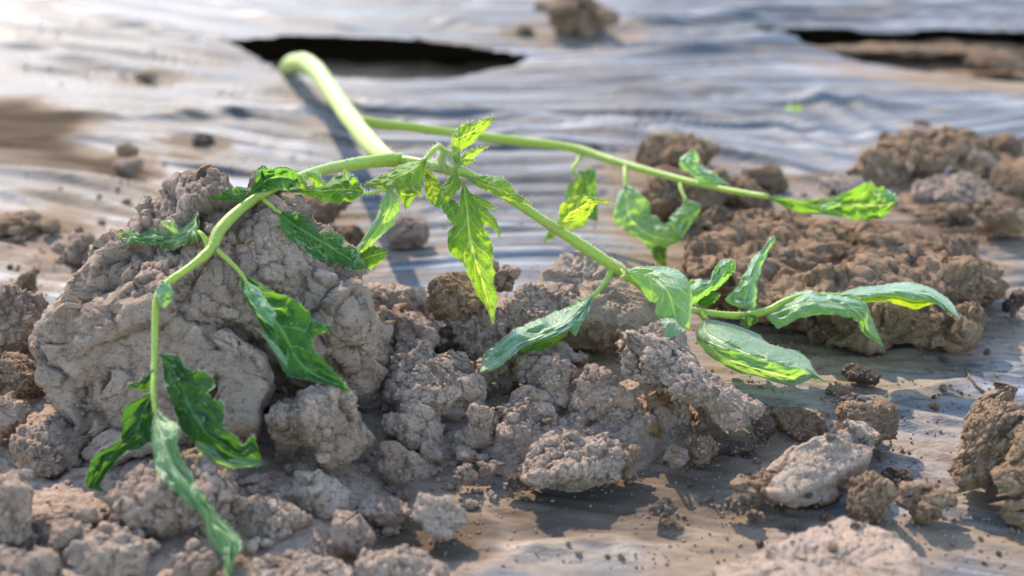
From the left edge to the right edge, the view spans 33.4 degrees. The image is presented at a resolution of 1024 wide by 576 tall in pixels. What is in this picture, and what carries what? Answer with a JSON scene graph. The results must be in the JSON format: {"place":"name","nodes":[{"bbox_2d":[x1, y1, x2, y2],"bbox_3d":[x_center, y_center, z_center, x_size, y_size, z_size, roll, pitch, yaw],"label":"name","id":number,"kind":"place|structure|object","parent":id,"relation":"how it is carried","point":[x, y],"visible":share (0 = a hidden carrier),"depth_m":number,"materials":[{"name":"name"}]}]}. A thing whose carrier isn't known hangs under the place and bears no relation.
{"place":"outdoors","nodes":[
{"label":"outdoors","id":0,"kind":"place"},
{"bbox_2d":[0,351,397,575],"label":"loose soil","id":1,"kind":"structure","parent":0,"point":[77,496],"depth_m":0.40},
{"bbox_2d":[0,532,23,545],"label":"soil crumb","id":2,"kind":"object","parent":1,"relation":"on","point":[10,538],"visible":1,"depth_m":0.37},
{"bbox_2d":[0,390,31,443],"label":"soil clod","id":3,"kind":"object","parent":1,"relation":"on","point":[9,416],"visible":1,"depth_m":0.42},
{"bbox_2d":[0,469,39,548],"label":"soil clod","id":4,"kind":"object","parent":1,"relation":"on","point":[23,498],"visible":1,"depth_m":0.37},
{"bbox_2d":[0,351,44,399],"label":"soil clod","id":5,"kind":"object","parent":1,"relation":"on","point":[22,383],"visible":0.67,"depth_m":0.44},
{"bbox_2d":[0,283,49,354],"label":"soil clod","id":6,"kind":"object","parent":1,"relation":"on","point":[34,307],"visible":0.74,"depth_m":0.46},
{"bbox_2d":[0,543,60,575],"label":"soil clod","id":7,"kind":"object","parent":1,"relation":"on","point":[27,565],"visible":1,"depth_m":0.36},
{"bbox_2d":[9,415,86,477],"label":"soil clod","id":8,"kind":"object","parent":1,"relation":"on","point":[38,434],"visible":0.98,"depth_m":0.41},
{"bbox_2d":[31,504,104,552],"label":"soil clod","id":9,"kind":"object","parent":1,"relation":"on","point":[62,521],"visible":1,"depth_m":0.38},
{"bbox_2d":[62,521,152,575],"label":"soil clod","id":10,"kind":"object","parent":1,"relation":"on","point":[91,558],"visible":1,"depth_m":0.37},
{"bbox_2d":[112,526,128,542],"bbox_3d":[-0.085,0.054,0.369,0.004,0.003,0.004,-22,27,13],"label":"soil crumb","id":11,"kind":"object","parent":10,"relation":"on","point":[118,536],"visible":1,"depth_m":0.37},
{"bbox_2d":[118,544,137,556],"bbox_3d":[-0.082,0.056,0.364,0.004,0.002,0.003,-17,37,18],"label":"soil crumb","id":12,"kind":"object","parent":10,"relation":"on","point":[128,550],"visible":1,"depth_m":0.36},
{"bbox_2d":[145,539,160,552],"bbox_3d":[-0.079,0.056,0.372,0.004,0.004,0.004,-31,51,-29],"label":"soil crumb","id":13,"kind":"object","parent":10,"relation":"on","point":[154,545],"visible":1,"depth_m":0.37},
{"bbox_2d":[29,321,274,465],"bbox_3d":[-0.089,0.022,0.427,0.062,0.037,0.052,0,22,0],"label":"soil clod","id":14,"kind":"object","parent":1,"relation":"on","point":[245,393],"visible":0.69,"depth_m":0.41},
{"bbox_2d":[105,447,246,539],"bbox_3d":[-0.076,0.047,0.388,0.030,0.019,0.029,0,22,0],"label":"soil clod","id":15,"kind":"object","parent":1,"relation":"on","point":[126,507],"visible":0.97,"depth_m":0.38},
{"bbox_2d":[217,487,233,503],"bbox_3d":[-0.064,0.046,0.380,0.005,0.004,0.005,2,0,-36],"label":"soil crumb","id":16,"kind":"object","parent":15,"relation":"on","point":[225,496],"visible":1,"depth_m":0.38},
{"bbox_2d":[169,538,220,575],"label":"soil clod","id":17,"kind":"object","parent":1,"relation":"on","point":[184,564],"visible":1,"depth_m":0.36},
{"bbox_2d":[28,163,393,412],"bbox_3d":[-0.077,0.000,0.447,0.092,0.071,0.079,0,22,0],"label":"soil clod","id":18,"kind":"object","parent":1,"relation":"on","point":[326,292],"visible":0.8,"depth_m":0.42,"materials":[{"name":"soil"}]},
{"bbox_2d":[245,537,260,553],"bbox_3d":[-0.057,0.056,0.373,0.004,0.003,0.004,-23,12,22],"label":"soil crumb","id":19,"kind":"object","parent":1,"relation":"on","point":[251,546],"visible":1,"depth_m":0.37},
{"bbox_2d":[235,471,275,489],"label":"soil clod","id":20,"kind":"object","parent":1,"relation":"on","point":[256,478],"visible":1,"depth_m":0.40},
{"bbox_2d":[230,492,311,542],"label":"soil clod","id":21,"kind":"object","parent":1,"relation":"on","point":[244,513],"visible":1,"depth_m":0.38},
{"bbox_2d":[265,515,282,527],"bbox_3d":[-0.053,0.052,0.379,0.004,0.003,0.005,-21,19,-26],"label":"soil crumb","id":22,"kind":"object","parent":21,"relation":"on","point":[277,521],"visible":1,"depth_m":0.38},
{"bbox_2d":[276,528,292,540],"bbox_3d":[-0.050,0.054,0.378,0.004,0.002,0.003,-12,20,2],"label":"soil crumb","id":23,"kind":"object","parent":21,"relation":"on","point":[282,534],"visible":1,"depth_m":0.38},
{"bbox_2d":[249,549,355,575],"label":"soil clod","id":24,"kind":"object","parent":1,"relation":"on","point":[312,565],"visible":1,"depth_m":0.36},
{"bbox_2d":[279,469,351,521],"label":"clod","id":25,"kind":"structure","parent":1,"relation":"on","point":[321,504],"depth_m":0.39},
{"bbox_2d":[265,376,376,470],"bbox_3d":[-0.045,0.033,0.410,0.026,0.027,0.027,0,22,0],"label":"soil clod","id":26,"kind":"object","parent":1,"relation":"on","point":[341,446],"visible":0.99,"depth_m":0.40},
{"bbox_2d":[284,449,360,477],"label":"soil clod","id":27,"kind":"object","parent":1,"relation":"on","point":[306,466],"visible":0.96,"depth_m":0.40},
{"bbox_2d":[316,452,330,463],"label":"soil crumb","id":28,"kind":"object","parent":1,"relation":"on","point":[323,457],"visible":1,"depth_m":0.40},
{"bbox_2d":[327,509,376,559],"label":"soil clod","id":29,"kind":"object","parent":1,"relation":"on","point":[367,538],"visible":1,"depth_m":0.38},
{"bbox_2d":[376,440,420,485],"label":"soil clod","id":30,"kind":"object","parent":1,"relation":"on","point":[385,465],"visible":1,"depth_m":0.41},
{"bbox_2d":[358,286,724,491],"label":"loose soil","id":31,"kind":"structure","parent":0,"point":[372,420],"depth_m":0.43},
{"bbox_2d":[368,281,430,319],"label":"soil clod","id":32,"kind":"object","parent":31,"relation":"on","point":[391,296],"visible":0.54,"depth_m":0.48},
{"bbox_2d":[376,304,441,358],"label":"soil clod","id":33,"kind":"object","parent":31,"relation":"on","point":[406,324],"visible":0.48,"depth_m":0.46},
{"bbox_2d":[380,398,443,450],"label":"soil clod","id":34,"kind":"object","parent":31,"relation":"on","point":[410,410],"visible":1,"depth_m":0.42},
{"bbox_2d":[376,338,486,422],"bbox_3d":[-0.021,0.026,0.435,0.029,0.024,0.025,0,22,0],"label":"soil clod","id":35,"kind":"object","parent":31,"relation":"on","point":[407,362],"visible":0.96,"depth_m":0.43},
{"bbox_2d":[420,438,443,464],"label":"soil clod","id":36,"kind":"object","parent":31,"relation":"on","point":[428,446],"visible":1,"depth_m":0.42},
{"bbox_2d":[434,326,469,358],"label":"soil clod","id":37,"kind":"object","parent":31,"relation":"on","point":[447,334],"visible":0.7,"depth_m":0.47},
{"bbox_2d":[438,348,475,373],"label":"soil clod","id":38,"kind":"object","parent":31,"relation":"on","point":[458,359],"visible":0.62,"depth_m":0.45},
{"bbox_2d":[450,430,474,453],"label":"soil clod","id":39,"kind":"object","parent":31,"relation":"on","point":[459,435],"visible":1,"depth_m":0.42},
{"bbox_2d":[441,307,518,367],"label":"soil clod","id":40,"kind":"object","parent":31,"relation":"on","point":[474,348],"visible":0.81,"depth_m":0.46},
{"bbox_2d":[425,271,484,320],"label":"soil clod","id":41,"kind":"object","parent":40,"relation":"on","point":[456,291],"visible":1,"depth_m":0.46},
{"bbox_2d":[462,402,498,450],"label":"soil clod","id":42,"kind":"object","parent":31,"relation":"on","point":[476,419],"visible":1,"depth_m":0.42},
{"bbox_2d":[475,358,515,397],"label":"soil clod","id":43,"kind":"object","parent":31,"relation":"on","point":[502,380],"visible":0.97,"depth_m":0.44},
{"bbox_2d":[492,260,520,292],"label":"soil clod","id":44,"kind":"object","parent":31,"relation":"on","point":[505,273],"visible":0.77,"depth_m":0.48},
{"bbox_2d":[493,412,532,447],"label":"soil clod","id":45,"kind":"object","parent":31,"relation":"on","point":[511,425],"visible":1,"depth_m":0.42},
{"bbox_2d":[495,385,558,431],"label":"soil clod","id":46,"kind":"object","parent":31,"relation":"on","point":[537,399],"visible":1,"depth_m":0.43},
{"bbox_2d":[503,282,582,350],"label":"soil clod","id":47,"kind":"object","parent":31,"relation":"on","point":[519,308],"visible":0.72,"depth_m":0.46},
{"bbox_2d":[511,341,588,384],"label":"soil clod","id":48,"kind":"object","parent":31,"relation":"on","point":[560,348],"visible":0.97,"depth_m":0.44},
{"bbox_2d":[525,354,579,413],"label":"soil clod","id":49,"kind":"object","parent":31,"relation":"on","point":[541,369],"visible":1,"depth_m":0.43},
{"bbox_2d":[528,247,658,350],"bbox_3d":[0.020,0.004,0.477,0.045,0.027,0.039,0,22,0],"label":"soil slab","id":50,"kind":"object","parent":31,"relation":"on","point":[583,273],"depth_m":0.47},
{"bbox_2d":[563,363,636,425],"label":"soil clod","id":51,"kind":"object","parent":31,"relation":"on","point":[604,383],"visible":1,"depth_m":0.43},
{"bbox_2d":[585,321,633,357],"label":"soil clod","id":52,"kind":"object","parent":31,"relation":"on","point":[596,329],"visible":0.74,"depth_m":0.46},
{"bbox_2d":[644,391,671,406],"bbox_3d":[0.036,0.026,0.427,0.005,0.013,0.027,0,22,0],"label":"dry husk","id":53,"kind":"object","parent":31,"relation":"on","point":[662,398],"visible":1,"depth_m":0.43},
{"bbox_2d":[646,392,691,434],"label":"soil clod","id":54,"kind":"object","parent":31,"relation":"on","point":[675,410],"visible":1,"depth_m":0.43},
{"bbox_2d":[692,408,719,431],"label":"soil clod","id":55,"kind":"object","parent":31,"relation":"on","point":[701,416],"visible":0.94,"depth_m":0.43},
{"bbox_2d":[224,28,1023,66],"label":"ground","id":56,"kind":"structure","parent":0,"point":[368,50],"depth_m":1.06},
{"bbox_2d":[260,60,520,79],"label":"loose soil","id":57,"kind":"structure","parent":56,"relation":"on","point":[391,70],"depth_m":0.82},
{"bbox_2d":[0,0,1023,575],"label":"mulch film","id":58,"kind":"object","parent":56,"relation":"on","point":[730,78],"visible":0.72,"depth_m":0.67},
{"bbox_2d":[15,270,36,289],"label":"soil clod","id":59,"kind":"object","parent":58,"relation":"on","point":[26,280],"visible":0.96,"depth_m":0.52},
{"bbox_2d":[0,209,60,244],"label":"soil clod","id":60,"kind":"object","parent":58,"relation":"on","point":[30,225],"visible":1,"depth_m":0.56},
{"bbox_2d":[50,231,94,266],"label":"soil clod","id":61,"kind":"object","parent":58,"relation":"on","point":[82,241],"visible":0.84,"depth_m":0.54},
{"bbox_2d":[115,142,138,158],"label":"soil clod","id":62,"kind":"object","parent":58,"relation":"on","point":[128,149],"visible":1,"depth_m":0.64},
{"bbox_2d":[112,157,143,177],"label":"soil clod","id":63,"kind":"object","parent":58,"relation":"on","point":[138,166],"visible":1,"depth_m":0.63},
{"bbox_2d":[131,72,158,80],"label":"soil clod","id":64,"kind":"object","parent":58,"relation":"on","point":[144,76],"visible":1,"depth_m":0.75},
{"bbox_2d":[191,132,215,146],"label":"soil clod","id":65,"kind":"object","parent":58,"relation":"on","point":[205,139],"visible":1,"depth_m":0.65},
{"bbox_2d":[302,194,351,223],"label":"soil clod","id":66,"kind":"object","parent":58,"relation":"on","point":[329,212],"visible":0.39,"depth_m":0.57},
{"bbox_2d":[336,224,364,246],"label":"soil clod","id":67,"kind":"object","parent":58,"relation":"on","point":[353,234],"visible":0.49,"depth_m":0.55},
{"bbox_2d":[358,494,411,525],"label":"soil clod","id":68,"kind":"object","parent":58,"relation":"on","point":[370,506],"visible":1,"depth_m":0.39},
{"bbox_2d":[382,523,401,536],"bbox_3d":[-0.028,0.055,0.391,0.005,0.003,0.005,4,27,29],"label":"soil crumb","id":69,"kind":"object","parent":58,"relation":"on","point":[390,529],"visible":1,"depth_m":0.39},
{"bbox_2d":[355,544,451,575],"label":"soil clod","id":70,"kind":"object","parent":58,"relation":"on","point":[417,562],"visible":1,"depth_m":0.36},
{"bbox_2d":[385,214,429,249],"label":"soil clod","id":71,"kind":"object","parent":58,"relation":"on","point":[407,234],"visible":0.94,"depth_m":0.56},
{"bbox_2d":[409,493,466,541],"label":"soil clod","id":72,"kind":"object","parent":58,"relation":"on","point":[428,518],"visible":1,"depth_m":0.38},
{"bbox_2d":[453,463,478,483],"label":"soil clod","id":73,"kind":"object","parent":58,"relation":"on","point":[465,473],"visible":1,"depth_m":0.41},
{"bbox_2d":[454,445,488,462],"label":"soil clod","id":74,"kind":"object","parent":58,"relation":"on","point":[459,453],"visible":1,"depth_m":0.42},
{"bbox_2d":[476,460,498,478],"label":"soil clod","id":75,"kind":"object","parent":58,"relation":"on","point":[493,464],"visible":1,"depth_m":0.41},
{"bbox_2d":[0,142,1023,575],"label":"soil grains","id":76,"kind":"object","parent":58,"relation":"on","point":[472,460],"visible":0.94,"depth_m":0.42},
{"bbox_2d":[504,472,530,490],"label":"soil clod","id":77,"kind":"object","parent":58,"relation":"on","point":[512,480],"visible":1,"depth_m":0.41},
{"bbox_2d":[85,52,959,575],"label":"tomato plant","id":78,"kind":"object","parent":58,"relation":"on","point":[291,328],"visible":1,"depth_m":0.45,"materials":[{"name":"green plant"}]},
{"bbox_2d":[513,26,534,36],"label":"soil clod","id":79,"kind":"object","parent":58,"relation":"on","point":[526,31],"visible":1,"depth_m":0.82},
{"bbox_2d":[518,431,624,489],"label":"soil clod","id":80,"kind":"object","parent":58,"relation":"on","point":[569,467],"visible":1,"depth_m":0.40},
{"bbox_2d":[533,0,619,38],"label":"soil clod","id":81,"kind":"object","parent":58,"relation":"on","point":[586,19],"visible":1,"depth_m":0.82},
{"bbox_2d":[556,411,603,436],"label":"soil clod","id":82,"kind":"object","parent":58,"relation":"on","point":[583,419],"visible":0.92,"depth_m":0.43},
{"bbox_2d":[609,432,629,448],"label":"soil clod","id":83,"kind":"object","parent":58,"relation":"on","point":[624,438],"visible":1,"depth_m":0.42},
{"bbox_2d":[594,404,657,436],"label":"soil clod","id":84,"kind":"object","parent":58,"relation":"on","point":[617,414],"visible":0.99,"depth_m":0.43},
{"bbox_2d":[622,444,642,478],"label":"soil clod","id":85,"kind":"object","parent":58,"relation":"on","point":[629,468],"visible":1,"depth_m":0.41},
{"bbox_2d":[648,496,677,517],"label":"soil clod","id":86,"kind":"object","parent":58,"relation":"on","point":[659,505],"visible":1,"depth_m":0.39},
{"bbox_2d":[663,446,689,467],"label":"soil clod","id":87,"kind":"object","parent":58,"relation":"on","point":[682,453],"visible":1,"depth_m":0.41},
{"bbox_2d":[634,132,720,168],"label":"soil clod","id":88,"kind":"object","parent":58,"relation":"on","point":[654,150],"visible":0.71,"depth_m":0.62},
{"bbox_2d":[640,159,731,222],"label":"soil clod","id":89,"kind":"object","parent":58,"relation":"on","point":[665,199],"visible":0.45,"depth_m":0.58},
{"bbox_2d":[617,329,766,430],"bbox_3d":[0.044,0.023,0.425,0.040,0.022,0.022,10,24,24],"label":"soil clod","id":90,"kind":"object","parent":58,"relation":"on","point":[718,389],"visible":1,"depth_m":0.42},
{"bbox_2d":[638,320,690,351],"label":"soil slab","id":91,"kind":"structure","parent":90,"relation":"on","point":[661,332],"depth_m":0.43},
{"bbox_2d":[682,434,718,467],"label":"soil clod","id":92,"kind":"object","parent":58,"relation":"on","point":[693,448],"visible":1,"depth_m":0.42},
{"bbox_2d":[724,493,753,513],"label":"soil clod","id":93,"kind":"object","parent":58,"relation":"on","point":[743,499],"visible":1,"depth_m":0.39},
{"bbox_2d":[730,441,756,454],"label":"soil clod","id":94,"kind":"object","parent":58,"relation":"on","point":[748,447],"visible":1,"depth_m":0.42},
{"bbox_2d":[723,175,770,209],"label":"soil clod","id":95,"kind":"object","parent":58,"relation":"on","point":[738,202],"visible":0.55,"depth_m":0.59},
{"bbox_2d":[730,467,779,506],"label":"soil clod","id":96,"kind":"object","parent":58,"relation":"on","point":[762,479],"visible":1,"depth_m":0.40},
{"bbox_2d":[752,414,776,440],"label":"soil clod","id":97,"kind":"object","parent":58,"relation":"on","point":[764,422],"visible":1,"depth_m":0.43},
{"bbox_2d":[741,164,788,192],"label":"soil clod","id":98,"kind":"object","parent":58,"relation":"on","point":[775,181],"visible":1,"depth_m":0.61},
{"bbox_2d":[768,405,827,441],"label":"soil clod","id":99,"kind":"object","parent":58,"relation":"on","point":[786,417],"visible":0.98,"depth_m":0.43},
{"bbox_2d":[711,516,922,575],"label":"clod","id":100,"kind":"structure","parent":58,"relation":"on","point":[906,562],"depth_m":0.36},
{"bbox_2d":[764,419,880,508],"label":"clod","id":101,"kind":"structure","parent":58,"relation":"on","point":[809,478],"depth_m":0.40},
{"bbox_2d":[825,382,852,396],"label":"soil clod","id":102,"kind":"object","parent":58,"relation":"on","point":[832,391],"visible":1,"depth_m":0.45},
{"bbox_2d":[820,175,865,194],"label":"soil clod","id":103,"kind":"object","parent":58,"relation":"on","point":[839,184],"visible":0.66,"depth_m":0.60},
{"bbox_2d":[681,205,1009,355],"bbox_3d":[0.100,-0.006,0.513,0.098,0.027,0.093,0,22,0],"label":"soil clod","id":104,"kind":"object","parent":58,"relation":"on","point":[883,251],"visible":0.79,"depth_m":0.49,"materials":[{"name":"soil"}]},
{"bbox_2d":[841,363,881,385],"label":"soil clod","id":105,"kind":"object","parent":58,"relation":"on","point":[858,376],"visible":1,"depth_m":0.46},
{"bbox_2d":[835,399,899,445],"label":"soil clod","id":106,"kind":"object","parent":58,"relation":"on","point":[871,415],"visible":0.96,"depth_m":0.42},
{"bbox_2d":[845,470,898,523],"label":"soil clod","id":107,"kind":"object","parent":58,"relation":"on","point":[856,503],"visible":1,"depth_m":0.39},
{"bbox_2d":[880,466,912,484],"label":"soil clod","id":108,"kind":"object","parent":58,"relation":"on","point":[902,474],"visible":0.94,"depth_m":0.41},
{"bbox_2d":[895,480,957,523],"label":"soil clod","id":109,"kind":"object","parent":58,"relation":"on","point":[939,499],"visible":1,"depth_m":0.39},
{"bbox_2d":[932,202,969,222],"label":"soil clod","id":110,"kind":"object","parent":58,"relation":"on","point":[952,209],"visible":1,"depth_m":0.58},
{"bbox_2d":[885,152,1023,212],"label":"loose soil","id":111,"kind":"structure","parent":58,"relation":"on","point":[903,194],"depth_m":0.60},
{"bbox_2d":[852,147,914,186],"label":"soil clod","id":112,"kind":"object","parent":111,"relation":"on","point":[891,161],"visible":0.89,"depth_m":0.61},
{"bbox_2d":[876,124,999,179],"bbox_3d":[0.155,-0.046,0.624,0.045,0.024,0.040,0,22,0],"label":"soil clod","id":113,"kind":"object","parent":111,"relation":"on","point":[918,149],"visible":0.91,"depth_m":0.61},
{"bbox_2d":[910,170,1000,208],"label":"soil clod","id":114,"kind":"object","parent":111,"relation":"on","point":[934,188],"visible":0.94,"depth_m":0.60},
{"bbox_2d":[970,150,997,176],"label":"soil clod","id":115,"kind":"object","parent":111,"relation":"on","point":[989,156],"visible":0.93,"depth_m":0.61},
{"bbox_2d":[988,165,1023,196],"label":"soil clod","id":116,"kind":"object","parent":111,"relation":"on","point":[1000,177],"visible":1,"depth_m":0.60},
{"bbox_2d":[991,133,1023,155],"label":"soil clod","id":117,"kind":"object","parent":111,"relation":"on","point":[1003,142],"visible":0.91,"depth_m":0.64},
{"bbox_2d":[947,376,1023,508],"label":"soil clod","id":118,"kind":"object","parent":58,"relation":"on","point":[984,441],"visible":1,"depth_m":0.40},
{"bbox_2d":[973,200,1023,236],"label":"soil clod","id":119,"kind":"object","parent":58,"relation":"on","point":[1011,221],"visible":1,"depth_m":0.56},
{"bbox_2d":[999,507,1023,527],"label":"soil clod","id":120,"kind":"object","parent":58,"relation":"on","point":[1010,516],"visible":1,"depth_m":0.39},
{"bbox_2d":[1001,288,1023,316],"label":"soil clod","id":121,"kind":"object","parent":58,"relation":"on","point":[1016,297],"visible":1,"depth_m":0.50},
{"bbox_2d":[839,54,1023,82],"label":"loose soil","id":122,"kind":"structure","parent":56,"relation":"on","point":[953,66],"depth_m":0.82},
{"bbox_2d":[814,39,1023,57],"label":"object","id":123,"kind":"structure","parent":122,"relation":"on","point":[946,47],"depth_m":0.82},
{"bbox_2d":[963,51,1023,71],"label":"soil clod","id":124,"kind":"object","parent":122,"relation":"on","point":[997,60],"visible":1,"depth_m":0.79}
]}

